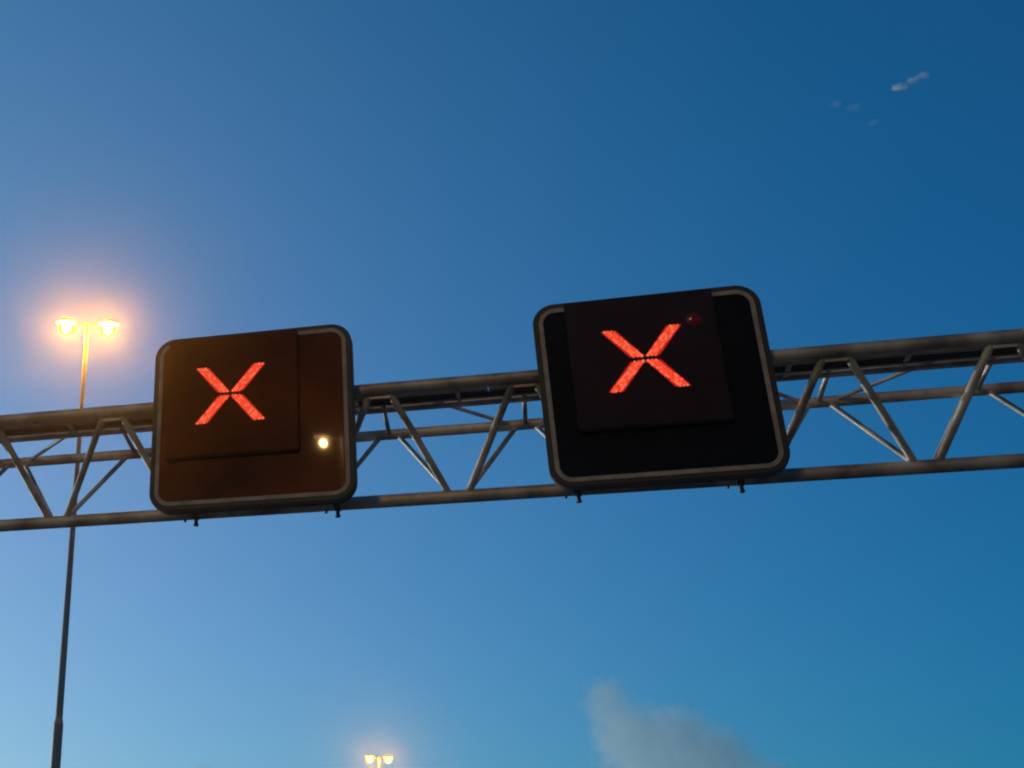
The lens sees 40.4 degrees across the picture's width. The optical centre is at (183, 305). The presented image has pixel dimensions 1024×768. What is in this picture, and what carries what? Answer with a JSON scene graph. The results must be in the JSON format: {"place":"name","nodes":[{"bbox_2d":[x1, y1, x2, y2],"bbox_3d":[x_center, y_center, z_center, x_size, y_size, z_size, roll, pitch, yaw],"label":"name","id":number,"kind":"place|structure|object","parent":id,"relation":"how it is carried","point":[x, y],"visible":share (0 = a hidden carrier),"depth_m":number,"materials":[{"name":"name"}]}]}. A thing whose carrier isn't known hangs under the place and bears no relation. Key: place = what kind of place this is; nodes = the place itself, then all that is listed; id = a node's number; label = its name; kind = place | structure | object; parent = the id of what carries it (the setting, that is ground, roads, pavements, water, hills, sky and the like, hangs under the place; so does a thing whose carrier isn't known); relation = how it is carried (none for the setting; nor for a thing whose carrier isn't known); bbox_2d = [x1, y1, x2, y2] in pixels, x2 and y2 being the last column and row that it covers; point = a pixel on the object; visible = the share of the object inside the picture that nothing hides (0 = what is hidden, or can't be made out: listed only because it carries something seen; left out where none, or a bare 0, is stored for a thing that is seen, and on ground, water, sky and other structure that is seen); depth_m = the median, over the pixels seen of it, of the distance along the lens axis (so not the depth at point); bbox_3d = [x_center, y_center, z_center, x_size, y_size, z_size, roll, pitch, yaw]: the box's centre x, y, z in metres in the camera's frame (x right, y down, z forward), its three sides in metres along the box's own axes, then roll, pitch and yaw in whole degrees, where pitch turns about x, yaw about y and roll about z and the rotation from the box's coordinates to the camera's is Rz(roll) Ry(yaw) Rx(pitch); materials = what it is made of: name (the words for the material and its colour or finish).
{"place":"outdoors","nodes":[
{"label":"outdoors","id":0,"kind":"place"},
{"bbox_2d":[0,0,1023,767],"label":"sky","id":1,"kind":"structure","parent":0,"point":[420,180],"materials":[{"name":"blue"}]},
{"label":"ground","id":2,"kind":"structure","parent":0,"visible":0},
{"bbox_2d":[50,318,118,767],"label":"street lamp","id":3,"kind":"object","parent":2,"relation":"on","point":[56,750],"visible":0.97,"depth_m":33.31,"materials":[{"name":"grey metal"}]},
{"bbox_2d":[365,754,392,767],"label":"street lamp","id":4,"kind":"object","parent":2,"relation":"on","point":[385,756],"visible":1,"depth_m":84.16,"materials":[{"name":"yellow metal"}]},
{"bbox_2d":[0,328,1023,531],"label":"sign gantry","id":5,"kind":"object","parent":2,"relation":"on","point":[983,352],"visible":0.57,"depth_m":12.19,"materials":[{"name":"metal"}]},
{"bbox_2d":[149,324,357,526],"bbox_3d":[0.729,1.223,12.668,1.921,1.785,0.962,-6,-30,14],"label":"lane signal","id":6,"kind":"object","parent":5,"relation":"attached to","point":[257,420],"visible":1,"depth_m":12.25,"materials":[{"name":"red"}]},
{"bbox_2d":[533,285,789,502],"bbox_3d":[4.191,0.869,11.795,1.938,1.751,1.003,-6,-30,14],"label":"lane signal","id":7,"kind":"object","parent":5,"relation":"attached to","point":[671,388],"visible":1,"depth_m":11.40,"materials":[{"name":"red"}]}
]}

